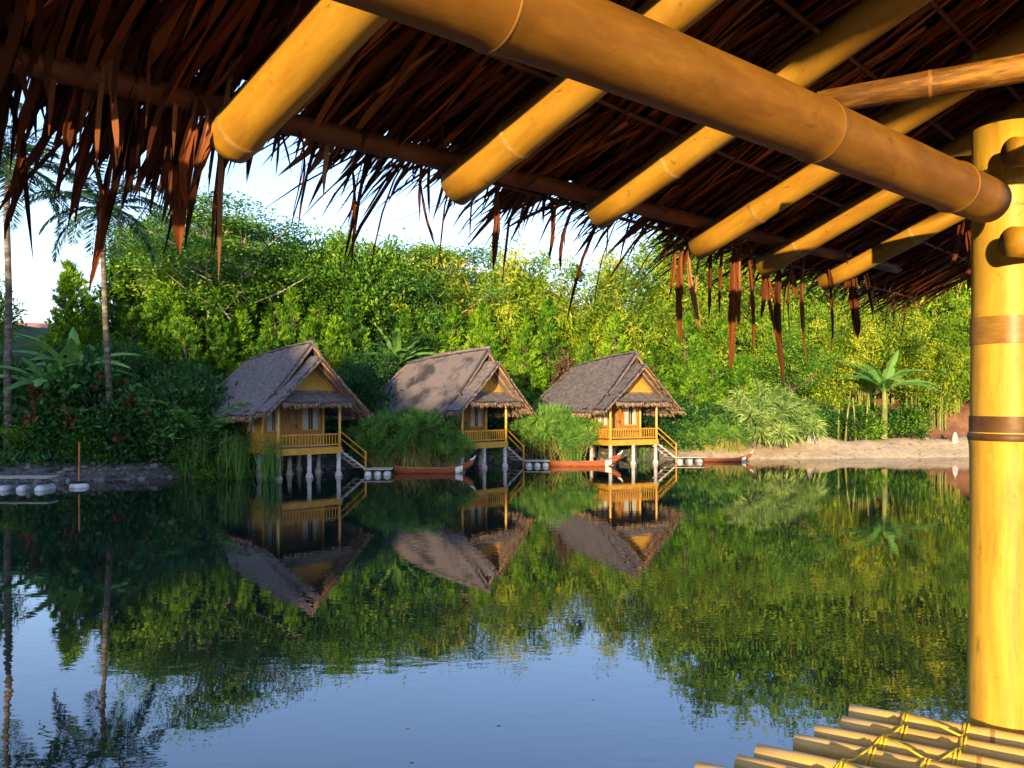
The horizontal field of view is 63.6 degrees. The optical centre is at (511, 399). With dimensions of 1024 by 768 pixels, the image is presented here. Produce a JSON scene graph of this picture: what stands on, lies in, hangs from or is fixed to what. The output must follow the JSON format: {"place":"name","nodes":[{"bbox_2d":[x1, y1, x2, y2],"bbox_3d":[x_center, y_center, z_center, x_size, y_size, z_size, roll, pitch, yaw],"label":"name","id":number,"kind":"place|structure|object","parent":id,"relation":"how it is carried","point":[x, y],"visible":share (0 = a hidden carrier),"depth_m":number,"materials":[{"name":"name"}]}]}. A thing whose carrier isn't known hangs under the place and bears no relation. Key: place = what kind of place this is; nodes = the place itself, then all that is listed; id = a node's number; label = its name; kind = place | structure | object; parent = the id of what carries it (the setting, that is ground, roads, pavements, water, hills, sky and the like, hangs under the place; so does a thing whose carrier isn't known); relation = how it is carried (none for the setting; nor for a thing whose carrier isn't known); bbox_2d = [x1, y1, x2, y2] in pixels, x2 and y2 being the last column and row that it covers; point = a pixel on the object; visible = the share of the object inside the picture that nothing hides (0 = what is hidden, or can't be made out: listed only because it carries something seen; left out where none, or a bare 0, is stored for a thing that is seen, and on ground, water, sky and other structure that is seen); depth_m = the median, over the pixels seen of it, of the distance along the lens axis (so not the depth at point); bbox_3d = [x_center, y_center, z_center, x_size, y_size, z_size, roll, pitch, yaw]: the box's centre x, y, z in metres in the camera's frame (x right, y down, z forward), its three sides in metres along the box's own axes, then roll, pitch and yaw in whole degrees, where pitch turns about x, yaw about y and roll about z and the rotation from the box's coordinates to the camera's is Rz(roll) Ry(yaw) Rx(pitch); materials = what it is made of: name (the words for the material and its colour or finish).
{"place":"outdoors","nodes":[
{"label":"outdoors","id":0,"kind":"place"},
{"bbox_2d":[0,71,702,322],"label":"sky","id":1,"kind":"structure","parent":0,"point":[34,277],"materials":[{"name":"white"}]},
{"bbox_2d":[0,457,968,767],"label":"water","id":2,"kind":"structure","parent":0,"point":[674,615],"depth_m":13.15,"materials":[{"name":"green liquid"}]},
{"bbox_2d":[176,429,290,480],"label":"reeds","id":3,"kind":"object","parent":2,"relation":"in","point":[239,465],"visible":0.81,"depth_m":35.13,"materials":[{"name":"green plant"}]},
{"bbox_2d":[203,340,373,479],"bbox_3d":[-10.893,1.097,38.500,5.856,7.406,8.646,0,0,-42],"label":"thatched hut","id":4,"kind":"object","parent":2,"relation":"in","point":[295,394],"visible":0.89,"depth_m":36.56,"materials":[{"name":"grey plant"}]},
{"bbox_2d":[366,346,536,468],"bbox_3d":[-3.525,1.066,43.188,5.856,7.468,8.646,0,0,-45],"label":"thatched hut","id":5,"kind":"object","parent":2,"relation":"in","point":[475,386],"visible":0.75,"depth_m":41.43,"materials":[{"name":"grey plant"}]},
{"bbox_2d":[0,0,1023,767],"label":"bamboo pavilion","id":6,"kind":"structure","parent":2,"relation":"in","point":[874,148],"depth_m":1.77,"materials":[{"name":"yellow plant"}]},
{"bbox_2d":[540,351,685,464],"bbox_3d":[5.081,1.097,46.552,5.856,7.406,8.646,0,0,-27],"label":"thatched hut","id":7,"kind":"object","parent":2,"relation":"in","point":[618,395],"visible":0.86,"depth_m":44.27,"materials":[{"name":"grey plant"}]},
{"bbox_2d":[0,324,969,482],"bbox_3d":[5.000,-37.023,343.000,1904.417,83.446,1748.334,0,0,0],"label":"ground","id":8,"kind":"structure","parent":0,"point":[958,424],"depth_m":49.15,"materials":[{"name":"beige sand"}]},
{"bbox_2d":[0,408,54,455],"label":"light shrub","id":9,"kind":"object","parent":8,"relation":"on","point":[10,434],"visible":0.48,"depth_m":35.80,"materials":[{"name":"green plant"}]},
{"bbox_2d":[0,339,77,416],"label":"banana plant","id":10,"kind":"object","parent":8,"relation":"on","point":[42,379],"visible":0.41,"depth_m":36.68,"materials":[{"name":"green plant"}]},
{"bbox_2d":[0,102,95,457],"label":"palm tree","id":11,"kind":"object","parent":8,"relation":"on","point":[5,173],"visible":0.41,"depth_m":36.08,"materials":[{"name":"green plant"}]},
{"bbox_2d":[22,270,83,353],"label":"pine tree","id":12,"kind":"object","parent":8,"relation":"on","point":[57,328],"visible":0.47,"depth_m":43.86,"materials":[{"name":"green plant"}]},
{"bbox_2d":[19,402,100,460],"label":"shrub","id":13,"kind":"object","parent":8,"relation":"on","point":[51,438],"visible":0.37,"depth_m":35.77,"materials":[{"name":"green plant"}]},
{"bbox_2d":[0,344,144,455],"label":"red shrub","id":14,"kind":"object","parent":8,"relation":"on","point":[84,375],"visible":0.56,"depth_m":36.34,"materials":[{"name":"green plant"}]},
{"bbox_2d":[12,327,141,395],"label":"banana plant","id":15,"kind":"object","parent":8,"relation":"on","point":[75,352],"visible":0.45,"depth_m":37.91,"materials":[{"name":"green plant"}]},
{"bbox_2d":[46,257,119,366],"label":"pine tree","id":16,"kind":"object","parent":8,"relation":"on","point":[80,282],"visible":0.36,"depth_m":44.09,"materials":[{"name":"green plant"}]},
{"bbox_2d":[53,424,119,464],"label":"light shrub","id":17,"kind":"object","parent":8,"relation":"on","point":[82,445],"visible":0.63,"depth_m":35.55,"materials":[{"name":"green plant"}]},
{"bbox_2d":[25,356,151,452],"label":"shrub","id":18,"kind":"object","parent":8,"relation":"on","point":[88,401],"visible":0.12,"depth_m":37.11,"materials":[{"name":"green plant"}]},
{"bbox_2d":[40,389,146,465],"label":"shrub","id":19,"kind":"object","parent":8,"relation":"on","point":[96,420],"visible":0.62,"depth_m":36.05,"materials":[{"name":"green plant"}]},
{"bbox_2d":[75,294,114,359],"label":"pine tree","id":20,"kind":"object","parent":8,"relation":"on","point":[92,311],"visible":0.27,"depth_m":43.84,"materials":[{"name":"green plant"}]},
{"bbox_2d":[20,156,172,406],"bbox_3d":[-18.222,-3.548,36.926,6.502,14.094,6.119,0,0,-34],"label":"palm tree","id":21,"kind":"object","parent":8,"relation":"on","point":[84,215],"visible":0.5,"depth_m":36.79,"materials":[{"name":"green plant"}]},
{"bbox_2d":[92,254,135,351],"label":"pine tree","id":22,"kind":"object","parent":8,"relation":"on","point":[117,317],"visible":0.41,"depth_m":46.64,"materials":[{"name":"green plant"}]},
{"bbox_2d":[82,333,161,384],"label":"dark tree","id":23,"kind":"object","parent":8,"relation":"on","point":[130,359],"visible":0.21,"depth_m":41.27,"materials":[{"name":"green plant"}]},
{"bbox_2d":[110,305,145,364],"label":"pine tree","id":24,"kind":"object","parent":8,"relation":"on","point":[131,321],"visible":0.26,"depth_m":44.58,"materials":[{"name":"green plant"}]},
{"bbox_2d":[91,376,180,461],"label":"red shrub","id":25,"kind":"object","parent":8,"relation":"on","point":[135,408],"visible":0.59,"depth_m":36.50,"materials":[{"name":"green plant"}]},
{"bbox_2d":[86,365,195,449],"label":"shrub","id":26,"kind":"object","parent":8,"relation":"on","point":[139,398],"visible":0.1,"depth_m":37.53,"materials":[{"name":"green plant"}]},
{"bbox_2d":[121,300,169,382],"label":"pine tree","id":27,"kind":"object","parent":8,"relation":"on","point":[147,332],"visible":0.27,"depth_m":44.69,"materials":[{"name":"green plant"}]},
{"bbox_2d":[88,236,231,322],"bbox_3d":[-21.069,-4.821,50.073,9.048,9.992,9.582,0,0,-13],"label":"spreading tree","id":28,"kind":"object","parent":8,"relation":"on","point":[147,276],"visible":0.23,"depth_m":48.18,"materials":[{"name":"green plant"}]},
{"bbox_2d":[125,351,208,387],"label":"dark tree","id":29,"kind":"object","parent":8,"relation":"on","point":[148,363],"visible":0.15,"depth_m":41.43,"materials":[{"name":"green plant"}]},
{"bbox_2d":[131,388,224,463],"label":"shrub","id":30,"kind":"object","parent":8,"relation":"on","point":[159,441],"visible":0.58,"depth_m":36.23,"materials":[{"name":"green plant"}]},
{"bbox_2d":[155,272,205,369],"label":"pine tree","id":31,"kind":"object","parent":8,"relation":"on","point":[176,303],"visible":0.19,"depth_m":46.09,"materials":[{"name":"green plant"}]},
{"bbox_2d":[125,356,237,459],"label":"shrub","id":32,"kind":"object","parent":8,"relation":"on","point":[192,393],"visible":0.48,"depth_m":37.19,"materials":[{"name":"green plant"}]},
{"bbox_2d":[159,435,220,478],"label":"light shrub","id":33,"kind":"object","parent":8,"relation":"on","point":[182,461],"visible":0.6,"depth_m":35.79,"materials":[{"name":"green plant"}]},
{"bbox_2d":[165,308,219,382],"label":"pine tree","id":34,"kind":"object","parent":8,"relation":"on","point":[178,320],"visible":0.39,"depth_m":44.39,"materials":[{"name":"green plant"}]},
{"bbox_2d":[147,400,251,464],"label":"young palm","id":35,"kind":"object","parent":8,"relation":"on","point":[221,420],"visible":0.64,"depth_m":35.80,"materials":[{"name":"green plant"}]},
{"bbox_2d":[167,417,242,467],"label":"shrub","id":36,"kind":"object","parent":8,"relation":"on","point":[188,429],"visible":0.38,"depth_m":36.34,"materials":[{"name":"green plant"}]},
{"bbox_2d":[98,185,318,325],"bbox_3d":[-17.305,-5.339,48.358,12.784,14.118,13.538,0,0,-26],"label":"spreading tree","id":37,"kind":"object","parent":8,"relation":"on","point":[207,210],"visible":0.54,"depth_m":46.40,"materials":[{"name":"green plant"}]},
{"bbox_2d":[187,263,252,370],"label":"pine tree","id":38,"kind":"object","parent":8,"relation":"on","point":[226,319],"visible":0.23,"depth_m":47.67,"materials":[{"name":"green plant"}]},
{"bbox_2d":[200,306,240,381],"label":"pine tree","id":39,"kind":"object","parent":8,"relation":"on","point":[219,344],"visible":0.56,"depth_m":45.33,"materials":[{"name":"green plant"}]},
{"bbox_2d":[219,304,256,384],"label":"pine tree","id":40,"kind":"object","parent":8,"relation":"on","point":[240,322],"visible":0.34,"depth_m":47.26,"materials":[{"name":"green plant"}]},
{"bbox_2d":[123,204,354,348],"bbox_3d":[-15.490,-4.390,48.429,13.164,13.114,11.181,0,0,-3],"label":"spreading tree","id":41,"kind":"object","parent":8,"relation":"on","point":[244,229],"visible":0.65,"depth_m":47.27,"materials":[{"name":"green plant"}]},
{"bbox_2d":[275,285,307,343],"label":"pine tree","id":42,"kind":"object","parent":8,"relation":"on","point":[296,316],"visible":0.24,"depth_m":48.02,"materials":[{"name":"green plant"}]},
{"bbox_2d":[227,227,359,342],"bbox_3d":[-13.366,-4.692,51.349,8.528,12.564,8.523,0,0,-28],"label":"broadleaf tree","id":43,"kind":"object","parent":8,"relation":"on","point":[316,267],"visible":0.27,"depth_m":49.39,"materials":[{"name":"green plant"}]},
{"bbox_2d":[0,420,631,471],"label":"ground cover","id":44,"kind":"object","parent":8,"relation":"on","point":[30,457],"visible":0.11,"depth_m":35.72,"materials":[{"name":"green plant"}]},
{"bbox_2d":[0,446,651,483],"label":"bank stones","id":45,"kind":"object","parent":8,"relation":"on","point":[153,465],"visible":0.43,"depth_m":36.35,"materials":[{"name":"grey stone"}]},
{"bbox_2d":[261,226,402,342],"bbox_3d":[-11.759,-4.478,51.796,9.013,13.043,9.781,0,0,-21],"label":"broadleaf tree","id":46,"kind":"object","parent":8,"relation":"on","point":[331,295],"visible":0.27,"depth_m":49.47,"materials":[{"name":"green plant"}]},
{"bbox_2d":[319,314,349,372],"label":"pine tree","id":47,"kind":"object","parent":8,"relation":"on","point":[332,338],"visible":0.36,"depth_m":47.57,"materials":[{"name":"green plant"}]},
{"bbox_2d":[272,222,427,345],"bbox_3d":[-9.944,-4.722,52.385,9.084,13.199,9.987,0,0,20],"label":"broadleaf tree","id":48,"kind":"object","parent":8,"relation":"on","point":[338,244],"visible":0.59,"depth_m":50.46,"materials":[{"name":"green plant"}]},
{"bbox_2d":[331,296,376,378],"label":"pine tree","id":49,"kind":"object","parent":8,"relation":"on","point":[359,336],"visible":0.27,"depth_m":48.30,"materials":[{"name":"green plant"}]},
{"bbox_2d":[325,357,392,436],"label":"dark tree","id":50,"kind":"object","parent":8,"relation":"on","point":[358,384],"visible":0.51,"depth_m":42.33,"materials":[{"name":"green plant"}]},
{"bbox_2d":[334,345,400,396],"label":"dark tree","id":51,"kind":"object","parent":8,"relation":"on","point":[383,361],"visible":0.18,"depth_m":46.14,"materials":[{"name":"green plant"}]},
{"bbox_2d":[348,431,408,470],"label":"feathery bush","id":52,"kind":"object","parent":8,"relation":"on","point":[363,439],"visible":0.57,"depth_m":39.31,"materials":[{"name":"green plant"}]},
{"bbox_2d":[342,407,424,467],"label":"feathery bush","id":53,"kind":"object","parent":8,"relation":"on","point":[371,422],"visible":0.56,"depth_m":39.36,"materials":[{"name":"green plant"}]},
{"bbox_2d":[357,325,439,376],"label":"dark tree","id":54,"kind":"object","parent":8,"relation":"on","point":[410,338],"visible":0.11,"depth_m":49.39,"materials":[{"name":"green plant"}]},
{"bbox_2d":[363,327,437,371],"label":"banana plant","id":55,"kind":"object","parent":8,"relation":"on","point":[398,350],"visible":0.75,"depth_m":48.01,"materials":[{"name":"green plant"}]},
{"bbox_2d":[344,262,463,365],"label":"dark tree","id":56,"kind":"object","parent":8,"relation":"on","point":[420,306],"visible":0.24,"depth_m":51.15,"materials":[{"name":"green plant"}]},
{"bbox_2d":[357,234,456,336],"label":"bamboo clump","id":57,"kind":"object","parent":8,"relation":"on","point":[420,270],"visible":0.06,"depth_m":52.34,"materials":[{"name":"green plant"}]},
{"bbox_2d":[367,407,456,466],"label":"feathery bush","id":58,"kind":"object","parent":8,"relation":"on","point":[402,423],"visible":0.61,"depth_m":39.30,"materials":[{"name":"green plant"}]},
{"bbox_2d":[378,405,470,466],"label":"feathery bush","id":59,"kind":"object","parent":8,"relation":"on","point":[421,421],"visible":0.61,"depth_m":39.32,"materials":[{"name":"green plant"}]},
{"bbox_2d":[361,239,515,329],"bbox_3d":[-4.258,-4.057,53.886,12.470,12.423,10.592,0,0,24],"label":"spreading tree","id":60,"kind":"object","parent":8,"relation":"on","point":[433,249],"visible":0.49,"depth_m":52.19,"materials":[{"name":"green plant"}]},
{"bbox_2d":[431,305,466,352],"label":"pine tree","id":61,"kind":"object","parent":8,"relation":"on","point":[452,339],"visible":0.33,"depth_m":50.79,"materials":[{"name":"green plant"}]},
{"bbox_2d":[421,430,478,466],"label":"feathery bush","id":62,"kind":"object","parent":8,"relation":"on","point":[459,444],"visible":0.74,"depth_m":39.43,"materials":[{"name":"green plant"}]},
{"bbox_2d":[402,235,523,332],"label":"bamboo clump","id":63,"kind":"object","parent":8,"relation":"on","point":[455,298],"visible":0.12,"depth_m":53.74,"materials":[{"name":"green plant"}]},
{"bbox_2d":[463,301,508,371],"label":"pine tree","id":64,"kind":"object","parent":8,"relation":"on","point":[483,311],"visible":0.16,"depth_m":50.83,"materials":[{"name":"green plant"}]},
{"bbox_2d":[421,227,564,428],"bbox_3d":[-1.493,-4.482,54.085,9.553,13.596,10.626,0,0,26],"label":"bamboo clump","id":65,"kind":"object","parent":8,"relation":"on","point":[515,279],"visible":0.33,"depth_m":52.52,"materials":[{"name":"green plant"}]},
{"bbox_2d":[475,318,520,432],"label":"pine tree","id":66,"kind":"object","parent":8,"relation":"on","point":[486,340],"visible":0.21,"depth_m":50.48,"materials":[{"name":"green plant"}]},
{"bbox_2d":[506,310,545,404],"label":"leafy tree","id":67,"kind":"object","parent":8,"relation":"on","point":[522,362],"visible":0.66,"depth_m":50.97,"materials":[{"name":"green plant"}]},
{"bbox_2d":[516,297,575,398],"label":"leafy tree","id":68,"kind":"object","parent":8,"relation":"on","point":[547,307],"visible":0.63,"depth_m":51.24,"materials":[{"name":"green plant"}]},
{"bbox_2d":[476,245,621,370],"bbox_3d":[2.018,-3.951,55.332,9.167,12.509,9.212,0,0,-18],"label":"bamboo clump","id":69,"kind":"object","parent":8,"relation":"on","point":[573,272],"visible":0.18,"depth_m":53.74,"materials":[{"name":"green plant"}]},
{"bbox_2d":[508,401,589,462],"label":"feathery bush","id":70,"kind":"object","parent":8,"relation":"on","point":[534,421],"visible":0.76,"depth_m":44.04,"materials":[{"name":"green plant"}]},
{"bbox_2d":[522,307,597,368],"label":"bamboo clump","id":71,"kind":"object","parent":8,"relation":"on","point":[575,337],"visible":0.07,"depth_m":52.83,"materials":[{"name":"green plant"}]},
{"bbox_2d":[530,414,604,460],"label":"feathery bush","id":72,"kind":"object","parent":8,"relation":"on","point":[560,429],"visible":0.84,"depth_m":43.41,"materials":[{"name":"green plant"}]},
{"bbox_2d":[530,252,648,361],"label":"bamboo clump","id":73,"kind":"object","parent":8,"relation":"on","point":[611,290],"visible":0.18,"depth_m":54.01,"materials":[{"name":"green plant"}]},
{"bbox_2d":[596,311,630,357],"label":"leafy tree","id":74,"kind":"object","parent":8,"relation":"on","point":[613,323],"visible":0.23,"depth_m":50.77,"materials":[{"name":"green plant"}]},
{"bbox_2d":[547,228,707,359],"bbox_3d":[7.213,-4.556,55.480,10.697,13.687,9.617,0,0,-14],"label":"bamboo clump","id":75,"kind":"object","parent":8,"relation":"on","point":[626,287],"visible":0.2,"depth_m":53.32,"materials":[{"name":"green plant"}]},
{"bbox_2d":[600,295,695,433],"bbox_3d":[8.969,-1.920,53.056,6.582,9.367,7.321,0,0,3],"label":"bamboo clump","id":76,"kind":"object","parent":8,"relation":"on","point":[654,330],"visible":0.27,"depth_m":51.13,"materials":[{"name":"green plant"}]},
{"bbox_2d":[642,331,673,436],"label":"leafy tree","id":77,"kind":"object","parent":8,"relation":"on","point":[658,371],"visible":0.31,"depth_m":50.83,"materials":[{"name":"green plant"}]},
{"bbox_2d":[607,251,736,364],"bbox_3d":[10.453,-4.098,56.294,9.121,12.447,9.166,0,0,-2],"label":"bamboo clump","id":78,"kind":"object","parent":8,"relation":"on","point":[684,285],"visible":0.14,"depth_m":54.12,"materials":[{"name":"green plant"}]},
{"bbox_2d":[641,394,706,450],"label":"shrub","id":79,"kind":"object","parent":8,"relation":"on","point":[645,419],"visible":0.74,"depth_m":47.84,"materials":[{"name":"green plant"}]},
{"bbox_2d":[662,312,704,401],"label":"leafy tree","id":80,"kind":"object","parent":8,"relation":"on","point":[681,359],"visible":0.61,"depth_m":51.43,"materials":[{"name":"green plant"}]},
{"bbox_2d":[649,393,733,451],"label":"shrub","id":81,"kind":"object","parent":8,"relation":"on","point":[697,441],"visible":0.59,"depth_m":47.85,"materials":[{"name":"green plant"}]},
{"bbox_2d":[672,356,715,424],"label":"leafy tree","id":82,"kind":"object","parent":8,"relation":"on","point":[691,382],"visible":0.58,"depth_m":48.97,"materials":[{"name":"green plant"}]},
{"bbox_2d":[626,223,772,352],"bbox_3d":[14.704,-7.956,59.725,12.872,18.551,12.928,0,0,42],"label":"green bamboo clump","id":83,"kind":"object","parent":8,"relation":"on","point":[724,270],"visible":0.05,"depth_m":58.23,"materials":[{"name":"green plant"}]},
{"bbox_2d":[650,269,774,378],"bbox_3d":[12.925,-3.231,54.448,9.262,11.568,8.070,0,0,30],"label":"bamboo clump","id":84,"kind":"object","parent":8,"relation":"on","point":[743,333],"visible":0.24,"depth_m":53.43,"materials":[{"name":"green plant"}]},
{"bbox_2d":[702,348,728,410],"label":"leafy tree","id":85,"kind":"object","parent":8,"relation":"on","point":[713,364],"visible":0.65,"depth_m":50.30,"materials":[{"name":"green plant"}]},
{"bbox_2d":[713,386,800,448],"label":"pandanus bush","id":86,"kind":"object","parent":8,"relation":"on","point":[761,416],"visible":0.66,"depth_m":47.73,"materials":[{"name":"green plant"}]},
{"bbox_2d":[737,374,828,445],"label":"pandanus bush","id":87,"kind":"object","parent":8,"relation":"on","point":[783,399],"visible":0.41,"depth_m":49.01,"materials":[{"name":"green plant"}]},
{"bbox_2d":[749,320,842,394],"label":"broadleaf tree","id":88,"kind":"object","parent":8,"relation":"on","point":[799,381],"visible":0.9,"depth_m":52.08,"materials":[{"name":"green plant"}]},
{"bbox_2d":[765,291,844,402],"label":"green bamboo clump","id":89,"kind":"object","parent":8,"relation":"on","point":[808,333],"visible":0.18,"depth_m":55.37,"materials":[{"name":"green plant"}]},
{"bbox_2d":[785,306,882,413],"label":"bamboo clump","id":90,"kind":"object","parent":8,"relation":"on","point":[835,392],"visible":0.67,"depth_m":53.99,"materials":[{"name":"green plant"}]},
{"bbox_2d":[827,405,885,440],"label":"light shrub","id":91,"kind":"object","parent":8,"relation":"on","point":[848,420],"visible":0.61,"depth_m":51.72,"materials":[{"name":"green plant"}]},
{"bbox_2d":[841,404,889,440],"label":"light shrub","id":92,"kind":"object","parent":8,"relation":"on","point":[873,419],"visible":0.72,"depth_m":51.50,"materials":[{"name":"green plant"}]},
{"bbox_2d":[820,295,923,409],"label":"bamboo clump","id":93,"kind":"object","parent":8,"relation":"on","point":[873,359],"visible":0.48,"depth_m":55.22,"materials":[{"name":"green plant"}]},
{"bbox_2d":[811,278,940,404],"bbox_3d":[26.606,-8.434,58.530,12.326,17.668,14.146,0,0,-18],"label":"bamboo clump","id":94,"kind":"object","parent":8,"relation":"on","point":[893,400],"visible":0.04,"depth_m":57.22,"materials":[{"name":"green plant"}]},
{"bbox_2d":[836,349,940,438],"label":"banana plant","id":95,"kind":"object","parent":8,"relation":"on","point":[887,380],"visible":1,"depth_m":51.87,"materials":[{"name":"green plant"}]},
{"bbox_2d":[880,403,936,440],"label":"light shrub","id":96,"kind":"object","parent":8,"relation":"on","point":[912,413],"visible":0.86,"depth_m":51.85,"materials":[{"name":"green plant"}]},
{"bbox_2d":[876,308,960,414],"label":"bamboo clump","id":97,"kind":"object","parent":8,"relation":"on","point":[908,392],"visible":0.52,"depth_m":55.26,"materials":[{"name":"green plant"}]},
{"bbox_2d":[871,280,970,395],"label":"bamboo clump","id":98,"kind":"object","parent":8,"relation":"on","point":[943,298],"visible":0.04,"depth_m":56.64,"materials":[{"name":"green plant"}]},
{"bbox_2d":[900,291,970,415],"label":"green bamboo clump","id":99,"kind":"object","parent":8,"relation":"on","point":[958,306],"visible":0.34,"depth_m":54.71,"materials":[{"name":"green plant"}]},
{"bbox_2d":[904,313,969,430],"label":"bamboo clump","id":100,"kind":"object","parent":8,"relation":"on","point":[941,398],"visible":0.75,"depth_m":54.27,"materials":[{"name":"green plant"}]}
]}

